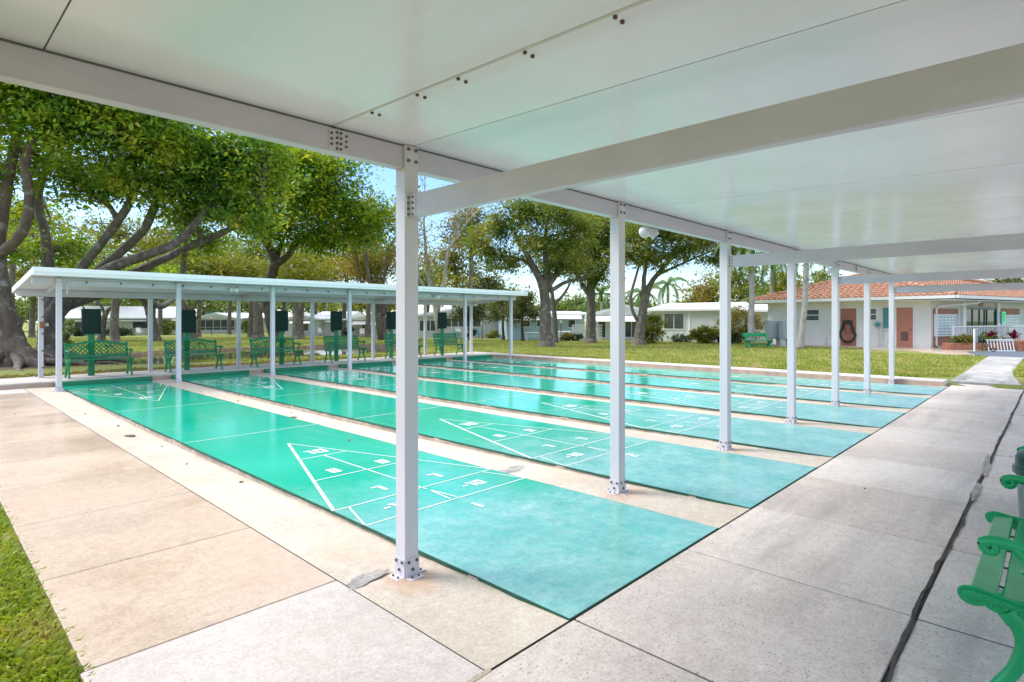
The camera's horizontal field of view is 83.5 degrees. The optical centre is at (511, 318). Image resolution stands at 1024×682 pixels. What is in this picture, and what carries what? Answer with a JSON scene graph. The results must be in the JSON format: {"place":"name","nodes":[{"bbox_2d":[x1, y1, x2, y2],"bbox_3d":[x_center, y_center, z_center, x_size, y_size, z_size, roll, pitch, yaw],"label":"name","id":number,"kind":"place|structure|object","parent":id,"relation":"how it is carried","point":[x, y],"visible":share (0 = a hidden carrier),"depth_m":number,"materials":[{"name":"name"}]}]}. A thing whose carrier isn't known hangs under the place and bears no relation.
{"place":"outdoors","nodes":[
{"label":"outdoors","id":0,"kind":"place"},
{"bbox_2d":[0,485,95,681],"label":"grass","id":1,"kind":"structure","parent":0,"point":[39,653],"depth_m":2.95,"materials":[{"name":"green plant"}]},
{"bbox_2d":[0,392,335,671],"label":"walkway","id":2,"kind":"structure","parent":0,"point":[194,562],"depth_m":4.00,"materials":[{"name":"beige concrete"}]},
{"bbox_2d":[26,336,427,361],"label":"bank grass","id":3,"kind":"structure","parent":0,"point":[132,343],"depth_m":35.77,"materials":[{"name":"green plant"}]},
{"bbox_2d":[110,347,395,363],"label":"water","id":4,"kind":"structure","parent":0,"point":[228,355],"depth_m":28.46,"materials":[{"name":"grey liquid"}]},
{"bbox_2d":[80,581,482,681],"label":"walkway slab","id":5,"kind":"structure","parent":0,"point":[335,631],"depth_m":2.72,"materials":[{"name":"grey concrete"}]},
{"bbox_2d":[54,376,718,636],"bbox_3d":[-4.518,1.610,8.873,15.078,0.260,1.980,0,0,44],"label":"shuffleboard court","id":6,"kind":"object","parent":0,"point":[569,555],"visible":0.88,"depth_m":4.94,"materials":[{"name":"concrete"}]},
{"bbox_2d":[24,357,945,669],"bbox_3d":[-0.452,1.616,13.167,15.104,0.072,14.875,0,0,44],"label":"gutter","id":7,"kind":"object","parent":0,"point":[478,623],"visible":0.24,"depth_m":4.92,"materials":[{"name":"beige concrete"}]},
{"bbox_2d":[12,266,527,391],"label":"pavilion","id":8,"kind":"structure","parent":7,"relation":"on","point":[57,283],"depth_m":15.93,"materials":[{"name":"paint"}]},
{"bbox_2d":[346,569,388,590],"bbox_3d":[-0.893,1.578,3.490,0.127,0.002,0.343,0,0,30],"label":"pavement patch","id":9,"kind":"object","parent":7,"relation":"on","point":[360,580],"visible":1,"depth_m":3.48,"materials":[{"name":"white concrete"}]},
{"bbox_2d":[171,370,816,520],"bbox_3d":[-2.840,1.610,10.635,15.078,0.260,1.980,0,0,44],"label":"shuffleboard court","id":10,"kind":"object","parent":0,"point":[743,481],"visible":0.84,"depth_m":7.23,"materials":[{"name":"concrete"}]},
{"bbox_2d":[0,102,1021,321],"label":"sky","id":11,"kind":"structure","parent":0,"point":[389,175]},
{"bbox_2d":[0,321,1023,679],"bbox_3d":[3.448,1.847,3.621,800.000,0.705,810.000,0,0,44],"label":"ground","id":12,"kind":"structure","parent":0,"point":[162,365],"depth_m":24.13,"materials":[{"name":"green plant"}]},
{"bbox_2d":[15,295,37,327],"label":"background tree","id":13,"kind":"object","parent":12,"relation":"on","point":[23,315],"visible":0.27,"depth_m":93.14,"materials":[{"name":"green plant"}]},
{"bbox_2d":[7,239,91,337],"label":"background tree","id":14,"kind":"object","parent":12,"relation":"on","point":[20,273],"visible":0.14,"depth_m":59.77,"materials":[{"name":"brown plant"}]},
{"bbox_2d":[6,199,96,344],"bbox_3d":[-29.545,-2.722,35.850,6.792,9.506,5.009,0,0,24],"label":"background tree","id":15,"kind":"object","parent":12,"relation":"on","point":[33,233],"visible":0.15,"depth_m":35.96,"materials":[{"name":"green plant"}]},
{"bbox_2d":[62,318,75,347],"bbox_3d":[-24.899,0.819,32.009,1.018,1.764,0.972,0,0,41],"label":"bush","id":16,"kind":"object","parent":12,"relation":"on","point":[68,335],"visible":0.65,"depth_m":32.01,"materials":[{"name":"green plant"}]},
{"bbox_2d":[0,81,192,370],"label":"shade tree","id":17,"kind":"object","parent":12,"relation":"on","point":[49,119],"visible":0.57,"depth_m":17.48,"materials":[{"name":"green plant"}]},
{"bbox_2d":[52,199,165,343],"bbox_3d":[-25.776,-2.953,37.111,6.444,9.998,6.659,0,0,-22],"label":"background tree","id":18,"kind":"object","parent":12,"relation":"on","point":[121,234],"visible":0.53,"depth_m":37.77,"materials":[{"name":"green plant"}]},
{"bbox_2d":[64,261,163,340],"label":"tree","id":19,"kind":"object","parent":12,"relation":"on","point":[104,316],"visible":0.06,"depth_m":46.84,"materials":[{"name":"brown plant"}]},
{"bbox_2d":[62,306,175,335],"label":"mobile home","id":20,"kind":"object","parent":12,"relation":"on","point":[133,317],"visible":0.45,"depth_m":72.06,"materials":[{"name":"beige"}]},
{"bbox_2d":[63,254,208,341],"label":"tree","id":21,"kind":"object","parent":12,"relation":"on","point":[156,332],"visible":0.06,"depth_m":45.73,"materials":[{"name":"green plant"}]},
{"bbox_2d":[83,298,191,306],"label":"background tree","id":22,"kind":"object","parent":12,"relation":"on","point":[106,302],"visible":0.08,"depth_m":86.22,"materials":[{"name":"green plant"}]},
{"bbox_2d":[126,224,188,334],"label":"background tree","id":23,"kind":"object","parent":12,"relation":"on","point":[160,318],"visible":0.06,"depth_m":69.76,"materials":[{"name":"green plant"}]},
{"bbox_2d":[8,97,333,363],"bbox_3d":[-13.719,-3.112,20.401,15.434,10.253,7.475,0,0,25],"label":"shade tree","id":24,"kind":"object","parent":12,"relation":"on","point":[211,177],"visible":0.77,"depth_m":19.02,"materials":[{"name":"green plant"}]},
{"bbox_2d":[134,215,231,342],"bbox_3d":[-23.239,-2.768,39.895,6.524,9.658,5.069,0,0,22],"label":"background tree","id":25,"kind":"object","parent":12,"relation":"on","point":[183,266],"visible":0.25,"depth_m":39.63,"materials":[{"name":"green plant"}]},
{"bbox_2d":[149,250,248,337],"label":"tree","id":26,"kind":"object","parent":12,"relation":"on","point":[196,263],"visible":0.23,"depth_m":51.67,"materials":[{"name":"green plant"}]},
{"bbox_2d":[164,300,233,315],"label":"background tree","id":27,"kind":"object","parent":12,"relation":"on","point":[212,307],"visible":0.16,"depth_m":101.90,"materials":[{"name":"green plant"}]},
{"bbox_2d":[201,313,243,333],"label":"mobile home","id":28,"kind":"object","parent":12,"relation":"on","point":[219,323],"visible":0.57,"depth_m":78.46,"materials":[{"name":"white"}]},
{"bbox_2d":[0,352,451,378],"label":"leaf litter","id":29,"kind":"object","parent":12,"relation":"on","point":[122,369],"visible":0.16,"depth_m":17.75,"materials":[{"name":"brown plant"}]},
{"bbox_2d":[180,244,283,338],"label":"tree","id":30,"kind":"object","parent":12,"relation":"on","point":[257,309],"visible":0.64,"depth_m":51.51,"materials":[{"name":"green plant"}]},
{"bbox_2d":[205,300,292,314],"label":"background tree","id":31,"kind":"object","parent":12,"relation":"on","point":[245,306],"visible":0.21,"depth_m":97.59,"materials":[{"name":"green plant"}]},
{"bbox_2d":[0,352,500,397],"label":"platform","id":32,"kind":"structure","parent":12,"relation":"on","point":[36,380],"depth_m":16.15,"materials":[{"name":"concrete"}]},
{"bbox_2d":[81,309,100,375],"bbox_3d":[-10.798,0.605,14.731,0.181,1.710,0.410,0,0,44],"label":"scoreboard","id":33,"kind":"object","parent":32,"relation":"on","point":[91,322],"visible":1,"depth_m":14.68,"materials":[{"name":"green paint"}]},
{"bbox_2d":[64,340,133,378],"bbox_3d":[-10.473,1.017,14.573,0.663,0.910,1.369,0,0,44],"label":"park bench","id":34,"kind":"object","parent":32,"relation":"on","point":[129,359],"visible":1,"depth_m":14.70,"materials":[{"name":"green paint"}]},
{"bbox_2d":[181,310,195,369],"bbox_3d":[-9.260,0.605,16.347,0.180,1.710,0.455,0,0,44],"label":"scoreboard","id":35,"kind":"object","parent":32,"relation":"on","point":[188,322],"visible":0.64,"depth_m":16.31,"materials":[{"name":"green paint"}]},
{"bbox_2d":[164,338,223,372],"bbox_3d":[-8.949,1.017,16.174,0.663,0.910,1.389,0,0,44],"label":"park bench","id":36,"kind":"object","parent":32,"relation":"on","point":[168,357],"visible":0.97,"depth_m":16.32,"materials":[{"name":"green paint"}]},
{"bbox_2d":[249,336,302,366],"bbox_3d":[-7.335,1.017,17.868,0.663,0.910,1.429,0,0,44],"label":"park bench","id":37,"kind":"object","parent":32,"relation":"on","point":[288,348],"visible":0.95,"depth_m":17.95,"materials":[{"name":"green paint"}]},
{"bbox_2d":[275,311,287,363],"bbox_3d":[-7.364,0.605,18.338,0.177,1.710,0.405,0,0,44],"label":"scoreboard","id":38,"kind":"object","parent":32,"relation":"on","point":[281,322],"visible":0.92,"depth_m":18.28,"materials":[{"name":"green paint"}]},
{"bbox_2d":[330,311,341,360],"bbox_3d":[-6.040,0.605,19.728,0.178,1.710,0.390,0,0,44],"label":"scoreboard","id":39,"kind":"object","parent":32,"relation":"on","point":[335,321],"visible":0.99,"depth_m":19.67,"materials":[{"name":"green paint"}]},
{"bbox_2d":[323,335,366,362],"bbox_3d":[-5.691,1.033,19.602,0.673,0.878,1.329,0,0,44],"label":"park bench","id":40,"kind":"object","parent":32,"relation":"on","point":[342,343],"visible":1,"depth_m":19.66,"materials":[{"name":"green paint"}]},
{"bbox_2d":[386,312,395,357],"bbox_3d":[-4.495,0.605,21.350,0.178,1.710,0.390,0,0,44],"label":"scoreboard","id":41,"kind":"object","parent":32,"relation":"on","point":[390,321],"visible":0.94,"depth_m":21.29,"materials":[{"name":"green paint"}]},
{"bbox_2d":[433,333,462,355],"bbox_3d":[-2.504,1.033,22.948,0.673,0.878,1.209,0,0,44],"label":"park bench","id":42,"kind":"object","parent":32,"relation":"on","point":[450,337],"visible":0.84,"depth_m":23.11,"materials":[{"name":"green paint"}]},
{"bbox_2d":[219,228,284,336],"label":"background tree","id":43,"kind":"object","parent":12,"relation":"on","point":[250,319],"visible":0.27,"depth_m":59.64,"materials":[{"name":"green plant"}]},
{"bbox_2d":[262,231,331,336],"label":"background tree","id":44,"kind":"object","parent":12,"relation":"on","point":[302,313],"visible":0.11,"depth_m":61.44,"materials":[{"name":"green plant"}]},
{"bbox_2d":[255,249,340,338],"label":"tree","id":45,"kind":"object","parent":12,"relation":"on","point":[301,274],"visible":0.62,"depth_m":50.84,"materials":[{"name":"green plant"}]},
{"bbox_2d":[285,314,324,335],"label":"mobile home","id":46,"kind":"object","parent":12,"relation":"on","point":[318,321],"visible":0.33,"depth_m":65.34,"materials":[{"name":"grey"}]},
{"bbox_2d":[276,302,342,314],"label":"background tree","id":47,"kind":"object","parent":12,"relation":"on","point":[307,307],"visible":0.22,"depth_m":95.69,"materials":[{"name":"green plant"}]},
{"bbox_2d":[220,145,421,342],"bbox_3d":[-13.272,-4.997,38.379,14.306,14.103,11.014,0,0,-9],"label":"shade tree","id":48,"kind":"object","parent":12,"relation":"on","point":[327,198],"visible":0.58,"depth_m":36.90,"materials":[{"name":"green plant"}]},
{"bbox_2d":[318,311,362,335],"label":"mobile home","id":49,"kind":"object","parent":12,"relation":"on","point":[326,316],"visible":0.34,"depth_m":66.00,"materials":[{"name":"white"}]},
{"bbox_2d":[318,242,365,335],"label":"background tree","id":50,"kind":"object","parent":12,"relation":"on","point":[344,309],"visible":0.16,"depth_m":65.34,"materials":[{"name":"green plant"}]},
{"bbox_2d":[338,186,395,339],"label":"thin tree","id":51,"kind":"object","parent":12,"relation":"on","point":[380,335],"visible":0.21,"depth_m":46.89,"materials":[{"name":"green plant"}]},
{"bbox_2d":[342,233,395,336],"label":"background tree","id":52,"kind":"object","parent":12,"relation":"on","point":[368,322],"visible":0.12,"depth_m":59.79,"materials":[{"name":"green plant"}]},
{"bbox_2d":[343,315,395,336],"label":"mobile home","id":53,"kind":"object","parent":12,"relation":"on","point":[358,322],"visible":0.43,"depth_m":61.34,"materials":[{"name":"beige"}]},
{"bbox_2d":[315,240,433,339],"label":"tree","id":54,"kind":"object","parent":12,"relation":"on","point":[383,310],"visible":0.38,"depth_m":48.42,"materials":[{"name":"green plant"}]},
{"bbox_2d":[392,175,482,341],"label":"thin tree","id":55,"kind":"object","parent":12,"relation":"on","point":[428,263],"visible":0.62,"depth_m":41.91,"materials":[{"name":"green plant"}]},
{"bbox_2d":[419,231,485,306],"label":"background tree","id":56,"kind":"object","parent":12,"relation":"on","point":[455,276],"visible":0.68,"depth_m":59.18,"materials":[{"name":"green plant"}]},
{"bbox_2d":[418,307,497,337],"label":"mobile home","id":57,"kind":"object","parent":12,"relation":"on","point":[458,326],"visible":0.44,"depth_m":55.34,"materials":[{"name":"grey"}]},
{"bbox_2d":[433,205,494,288],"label":"background tree","id":58,"kind":"object","parent":12,"relation":"on","point":[477,218],"visible":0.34,"depth_m":57.39,"materials":[{"name":"green plant"}]},
{"bbox_2d":[445,283,493,339],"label":"tree","id":59,"kind":"object","parent":12,"relation":"on","point":[477,313],"visible":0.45,"depth_m":46.61,"materials":[{"name":"green plant"}]},
{"bbox_2d":[0,354,943,389],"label":"kerb face","id":60,"kind":"object","parent":12,"relation":"on","point":[784,374],"visible":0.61,"depth_m":16.19},
{"bbox_2d":[450,264,521,310],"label":"background tree","id":61,"kind":"object","parent":12,"relation":"on","point":[492,283],"visible":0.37,"depth_m":61.35,"materials":[{"name":"green plant"}]},
{"bbox_2d":[483,287,515,339],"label":"tree","id":62,"kind":"object","parent":12,"relation":"on","point":[495,316],"visible":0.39,"depth_m":48.80,"materials":[{"name":"green plant"}]},
{"bbox_2d":[492,287,556,340],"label":"tree","id":63,"kind":"object","parent":12,"relation":"on","point":[523,304],"visible":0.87,"depth_m":44.71,"materials":[{"name":"green plant"}]},
{"bbox_2d":[452,198,609,346],"bbox_3d":[0.999,-2.841,32.146,9.356,9.584,5.399,0,0,10],"label":"oak tree","id":64,"kind":"object","parent":12,"relation":"on","point":[529,212],"visible":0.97,"depth_m":32.09,"materials":[{"name":"green plant"}]},
{"bbox_2d":[498,311,586,339],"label":"mobile home","id":65,"kind":"object","parent":12,"relation":"on","point":[573,318],"visible":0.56,"depth_m":49.38,"materials":[{"name":"white"}]},
{"bbox_2d":[524,238,574,342],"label":"oak tree","id":66,"kind":"object","parent":12,"relation":"on","point":[554,321],"visible":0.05,"depth_m":39.89,"materials":[{"name":"brown plant"}]},
{"bbox_2d":[551,290,603,318],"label":"background tree","id":67,"kind":"object","parent":12,"relation":"on","point":[568,304],"visible":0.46,"depth_m":88.17,"materials":[{"name":"green plant"}]},
{"bbox_2d":[535,210,630,342],"bbox_3d":[5.549,-3.105,38.099,6.556,10.222,6.620,0,0,44],"label":"oak tree","id":68,"kind":"object","parent":12,"relation":"on","point":[590,292],"visible":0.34,"depth_m":37.84,"materials":[{"name":"green plant"}]},
{"bbox_2d":[596,304,651,339],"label":"mobile home","id":69,"kind":"object","parent":12,"relation":"on","point":[603,318],"visible":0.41,"depth_m":46.21,"materials":[{"name":"white"}]},
{"bbox_2d":[625,285,665,307],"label":"palm tree","id":70,"kind":"object","parent":12,"relation":"on","point":[638,291],"visible":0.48,"depth_m":67.73,"materials":[{"name":"green plant"}]},
{"bbox_2d":[634,312,669,343],"bbox_3d":[8.877,0.635,36.453,2.205,2.071,2.029,0,0,36],"label":"bush","id":71,"kind":"object","parent":12,"relation":"on","point":[655,330],"visible":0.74,"depth_m":36.24,"materials":[{"name":"green plant"}]},
{"bbox_2d":[651,276,689,303],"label":"palm tree","id":72,"kind":"object","parent":12,"relation":"on","point":[670,280],"visible":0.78,"depth_m":74.49,"materials":[{"name":"green plant"}]},
{"bbox_2d":[596,220,747,344],"bbox_3d":[9.578,-2.373,33.413,9.211,8.611,5.279,0,0,5],"label":"oak tree","id":73,"kind":"object","parent":12,"relation":"on","point":[645,256],"visible":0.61,"depth_m":33.35,"materials":[{"name":"green plant"}]},
{"bbox_2d":[647,302,748,341],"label":"mobile home","id":74,"kind":"object","parent":12,"relation":"on","point":[685,318],"visible":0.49,"depth_m":43.48,"materials":[{"name":"white"}]},
{"bbox_2d":[664,313,683,329],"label":"window","id":75,"kind":"structure","parent":74,"relation":"in","point":[675,320],"depth_m":43.77,"materials":[{"name":"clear glass"}]},
{"bbox_2d":[673,266,734,302],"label":"background tree","id":76,"kind":"object","parent":12,"relation":"on","point":[701,293],"visible":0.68,"depth_m":61.47,"materials":[{"name":"green plant"}]},
{"bbox_2d":[689,323,719,343],"bbox_3d":[12.387,0.959,37.077,2.178,1.466,1.716,0,0,0],"label":"bush","id":77,"kind":"object","parent":12,"relation":"on","point":[707,337],"visible":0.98,"depth_m":36.69,"materials":[{"name":"green plant"}]},
{"bbox_2d":[494,353,947,385],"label":"kerb","id":78,"kind":"structure","parent":12,"relation":"on","point":[945,381],"depth_m":16.60,"materials":[{"name":"concrete"}]},
{"bbox_2d":[705,265,769,301],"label":"background tree","id":79,"kind":"object","parent":12,"relation":"on","point":[739,291],"visible":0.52,"depth_m":57.11,"materials":[{"name":"green plant"}]},
{"bbox_2d":[713,306,764,343],"bbox_3d":[15.103,0.370,38.009,3.560,2.704,2.933,0,0,0],"label":"bush","id":80,"kind":"object","parent":12,"relation":"on","point":[738,314],"visible":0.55,"depth_m":37.57,"materials":[{"name":"green plant"}]},
{"bbox_2d":[714,243,777,346],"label":"palm tree","id":81,"kind":"object","parent":12,"relation":"on","point":[751,281],"visible":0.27,"depth_m":31.36,"materials":[{"name":"grey plant"}]},
{"bbox_2d":[731,304,767,341],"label":"mobile home","id":82,"kind":"object","parent":12,"relation":"on","point":[762,309],"visible":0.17,"depth_m":41.81,"materials":[{"name":"white"}]},
{"bbox_2d":[742,333,771,347],"bbox_3d":[13.059,1.162,30.540,1.440,0.800,0.680,0,0,-9],"label":"garden bench","id":83,"kind":"object","parent":12,"relation":"on","point":[745,335],"visible":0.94,"depth_m":30.62,"materials":[{"name":"green paint"}]},
{"bbox_2d":[739,250,798,293],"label":"palm tree","id":84,"kind":"object","parent":12,"relation":"on","point":[773,282],"visible":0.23,"depth_m":35.39,"materials":[{"name":"green plant"}]},
{"bbox_2d":[765,320,779,346],"bbox_3d":[14.859,0.886,32.494,0.950,1.600,0.413,0,0,-14],"label":"utility cabinet","id":85,"kind":"object","parent":12,"relation":"on","point":[772,329],"visible":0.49,"depth_m":32.28,"materials":[{"name":"grey metal"}]},
{"bbox_2d":[758,264,809,294],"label":"background tree","id":86,"kind":"object","parent":12,"relation":"on","point":[782,286],"visible":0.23,"depth_m":59.30,"materials":[{"name":"green plant"}]},
{"bbox_2d":[771,263,826,348],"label":"palm tree","id":87,"kind":"object","parent":12,"relation":"on","point":[800,344],"visible":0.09,"depth_m":29.58,"materials":[{"name":"grey plant"}]},
{"bbox_2d":[799,265,847,284],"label":"background tree","id":88,"kind":"object","parent":12,"relation":"on","point":[818,274],"visible":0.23,"depth_m":69.78,"materials":[{"name":"green plant"}]},
{"bbox_2d":[755,274,1023,347],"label":"clubhouse","id":89,"kind":"structure","parent":12,"relation":"on","point":[924,319],"depth_m":31.61,"materials":[{"name":"paint"}]},
{"bbox_2d":[839,307,857,345],"bbox_3d":[18.813,0.441,32.106,0.914,2.137,0.047,0,0,44],"label":"door","id":90,"kind":"structure","parent":89,"relation":"in","point":[845,313],"depth_m":32.10,"materials":[{"name":"paint"}]},
{"bbox_2d":[895,306,913,346],"bbox_3d":[20.709,0.429,30.279,0.850,2.161,0.077,0,0,44],"label":"door","id":91,"kind":"structure","parent":89,"relation":"in","point":[904,315],"depth_m":30.29,"materials":[{"name":"paint"}]},
{"bbox_2d":[966,308,996,341],"bbox_3d":[26.181,0.478,32.041,3.636,2.103,0.078,0,0,-29],"label":"window","id":92,"kind":"structure","parent":89,"relation":"in","point":[974,316],"depth_m":32.05,"materials":[{"name":"white glass"}]},
{"bbox_2d":[31,387,1023,681],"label":"pavement bedding","id":93,"kind":"object","parent":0,"point":[923,601],"visible":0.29,"depth_m":3.24,"materials":[{"name":"grey concrete"}]},
{"bbox_2d":[886,391,1023,681],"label":"pavement joint","id":94,"kind":"object","parent":93,"relation":"on","point":[905,633],"visible":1,"depth_m":3.39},
{"bbox_2d":[264,365,870,467],"bbox_3d":[-1.162,1.610,12.397,15.078,0.260,1.980,0,0,44],"label":"shuffleboard court","id":95,"kind":"object","parent":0,"point":[815,441],"visible":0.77,"depth_m":9.42,"materials":[{"name":"paint"}]},
{"bbox_2d":[339,361,905,433],"bbox_3d":[0.516,1.610,14.159,15.078,0.260,1.980,0,0,44],"label":"shuffleboard court","id":96,"kind":"object","parent":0,"point":[860,417],"visible":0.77,"depth_m":11.59,"materials":[{"name":"paint"}]},
{"bbox_2d":[418,358,929,412],"bbox_3d":[2.194,1.610,15.921,15.078,0.260,1.980,0,0,44],"label":"shuffleboard court","id":97,"kind":"object","parent":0,"point":[866,399],"visible":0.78,"depth_m":13.71,"materials":[{"name":"concrete"}]},
{"bbox_2d":[453,355,946,396],"bbox_3d":[3.872,1.610,17.683,15.078,0.260,1.980,0,0,44],"label":"shuffleboard court","id":98,"kind":"object","parent":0,"point":[800,382],"visible":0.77,"depth_m":15.60,"materials":[{"name":"paint"}]},
{"bbox_2d":[418,340,1023,376],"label":"lawn grass","id":99,"kind":"structure","parent":0,"point":[1018,371],"depth_m":22.73,"materials":[{"name":"green plant"}]},
{"bbox_2d":[475,384,1022,681],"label":"pavement","id":100,"kind":"structure","parent":0,"point":[838,530],"depth_m":3.47,"materials":[{"name":"grey concrete"}]},
{"bbox_2d":[773,344,979,355],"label":"terrace","id":101,"kind":"structure","parent":0,"point":[944,351],"depth_m":28.20,"materials":[{"name":"beige concrete"}]},
{"bbox_2d":[941,342,1018,349],"bbox_3d":[23.107,1.345,28.143,3.450,0.370,0.700,0,0,6],"label":"planter","id":102,"kind":"object","parent":101,"relation":"on","point":[957,346],"visible":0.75,"depth_m":27.87,"materials":[{"name":"brick"}]},
{"bbox_2d":[952,325,1009,341],"bbox_3d":[25.276,0.965,30.850,6.666,1.210,0.100,0,0,-30],"label":"railing","id":103,"kind":"object","parent":101,"relation":"on","point":[954,330],"visible":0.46,"depth_m":31.04,"materials":[{"name":"white metal"}]},
{"bbox_2d":[891,393,1023,681],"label":"pavement","id":104,"kind":"structure","parent":0,"point":[932,653],"depth_m":3.03,"materials":[{"name":"grey concrete"}]},
{"bbox_2d":[0,0,1023,580],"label":"pavilion","id":105,"kind":"structure","parent":104,"relation":"on","point":[876,140],"depth_m":2.65,"materials":[{"name":"paint"}]},
{"bbox_2d":[957,474,1023,681],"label":"park bench","id":106,"kind":"object","parent":104,"relation":"on","point":[996,544],"visible":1,"depth_m":2.38,"materials":[{"name":"green metal"}]},
{"bbox_2d":[1012,449,1023,518],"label":"litter bin","id":107,"kind":"object","parent":104,"relation":"on","point":[1018,466],"visible":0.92,"depth_m":3.47,"materials":[{"name":"plastic"}]},
{"bbox_2d":[950,356,1023,385],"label":"path","id":108,"kind":"structure","parent":0,"point":[991,370],"depth_m":15.94,"materials":[{"name":"grey concrete"}]},
{"bbox_2d":[968,350,1023,356],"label":"road","id":109,"kind":"structure","parent":0,"point":[1017,353],"depth_m":25.03,"materials":[{"name":"grey concrete"}]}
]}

